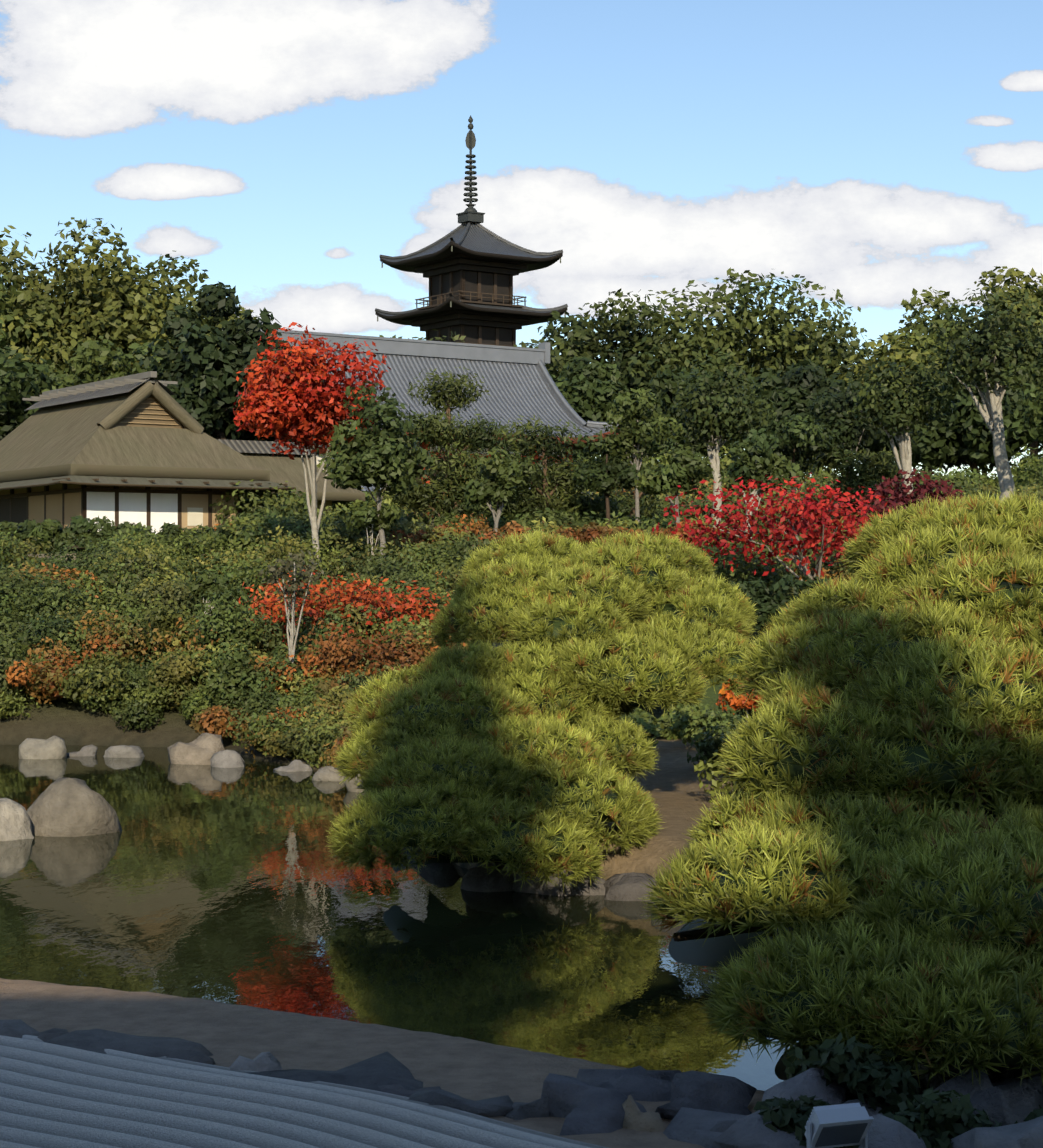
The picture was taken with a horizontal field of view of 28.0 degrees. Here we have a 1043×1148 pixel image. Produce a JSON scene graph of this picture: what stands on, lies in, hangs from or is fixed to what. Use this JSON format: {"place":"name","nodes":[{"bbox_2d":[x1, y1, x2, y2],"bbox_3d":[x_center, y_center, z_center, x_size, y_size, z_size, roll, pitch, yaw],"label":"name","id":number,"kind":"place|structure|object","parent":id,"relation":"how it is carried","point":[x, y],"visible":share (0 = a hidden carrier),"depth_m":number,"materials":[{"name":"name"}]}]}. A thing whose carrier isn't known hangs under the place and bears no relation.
{"place":"outdoors","nodes":[
{"label":"outdoors","id":0,"kind":"place"},
{"bbox_2d":[0,483,331,559],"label":"wall","id":1,"kind":"structure","parent":0,"point":[133,507],"depth_m":68.25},
{"bbox_2d":[0,745,798,1090],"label":"water","id":2,"kind":"structure","parent":0,"point":[238,885],"depth_m":18.83,"materials":[{"name":"green liquid"}]},
{"bbox_2d":[0,549,893,1147],"bbox_3d":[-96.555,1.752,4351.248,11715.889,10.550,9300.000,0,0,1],"label":"ground","id":3,"kind":"structure","parent":0,"point":[228,1035],"depth_m":13.36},
{"bbox_2d":[0,395,294,548],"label":"timber frame","id":4,"kind":"object","parent":3,"relation":"on","point":[150,411],"visible":0.25,"depth_m":68.65,"materials":[{"name":"brown wood"}]},
{"bbox_2d":[0,475,291,487],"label":"roof eave","id":5,"kind":"object","parent":4,"relation":"on","point":[158,481],"visible":0.31,"depth_m":67.24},
{"bbox_2d":[0,381,364,502],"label":"thatched roof","id":6,"kind":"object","parent":4,"relation":"on","point":[88,437],"visible":0.73,"depth_m":68.96,"materials":[{"name":"beige wicker"}]},
{"bbox_2d":[22,371,309,454],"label":"tea ridge tiles","id":7,"kind":"object","parent":6,"relation":"on","point":[113,386],"visible":0.46,"depth_m":73.06,"materials":[{"name":"grey tile"}]},
{"bbox_2d":[0,1035,608,1147],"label":"gravel","id":8,"kind":"structure","parent":3,"relation":"on","point":[55,1096],"depth_m":10.76,"materials":[{"name":"grey gravel"}]},
{"bbox_2d":[316,428,618,483],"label":"hall","id":9,"kind":"structure","parent":3,"relation":"on","point":[423,446],"depth_m":112.95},
{"bbox_2d":[259,320,618,436],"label":"hall roof","id":10,"kind":"structure","parent":9,"relation":"on","point":[518,381],"depth_m":115.71,"materials":[{"name":"grey tile"}]},
{"bbox_2d":[0,733,1042,1147],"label":"rocks","id":11,"kind":"object","parent":3,"relation":"on","point":[708,1109],"visible":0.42,"depth_m":11.31,"materials":[{"name":"grey stone"}]},
{"bbox_2d":[31,309,1038,941],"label":"tree trunks","id":12,"kind":"object","parent":3,"relation":"on","point":[991,413],"visible":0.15,"depth_m":57.63,"materials":[{"name":"grey plant"}]},
{"bbox_2d":[0,217,1042,1147],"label":"foliage","id":13,"kind":"object","parent":12,"relation":"attached to","point":[226,365],"visible":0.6,"depth_m":57.10,"materials":[{"name":"green plant"}]},
{"bbox_2d":[325,487,1042,1088],"bbox_3d":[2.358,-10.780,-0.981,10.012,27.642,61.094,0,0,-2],"label":"pine","id":14,"kind":"object","parent":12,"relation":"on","point":[711,952],"visible":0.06,"depth_m":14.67,"materials":[{"name":"green plant"}]},
{"bbox_2d":[805,1103,873,1147],"bbox_3d":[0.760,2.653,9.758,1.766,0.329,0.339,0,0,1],"label":"floodlight","id":15,"kind":"object","parent":3,"relation":"on","point":[838,1125],"visible":1,"depth_m":9.74,"materials":[{"name":"paint"}]},
{"bbox_2d":[375,240,566,368],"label":"pagoda","id":16,"kind":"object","parent":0,"point":[463,274],"visible":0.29,"depth_m":187.57,"materials":[{"name":"brown wood"}]},
{"bbox_2d":[375,222,567,316],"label":"pagoda roofs","id":17,"kind":"structure","parent":16,"relation":"on","point":[476,236],"depth_m":188.78,"materials":[{"name":"grey tile"}]},
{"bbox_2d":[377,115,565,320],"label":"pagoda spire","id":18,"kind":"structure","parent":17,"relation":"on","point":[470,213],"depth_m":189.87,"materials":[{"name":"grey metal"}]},
{"bbox_2d":[0,0,1042,478],"label":"sky","id":19,"kind":"structure","parent":0,"point":[874,152],"materials":[{"name":"blue"}]},
{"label":"garden wall","id":20,"kind":"object","parent":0,"visible":0},
{"bbox_2d":[361,484,592,494],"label":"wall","id":21,"kind":"structure","parent":20,"relation":"on","point":[366,488],"depth_m":96.80,"materials":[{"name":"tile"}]}
]}

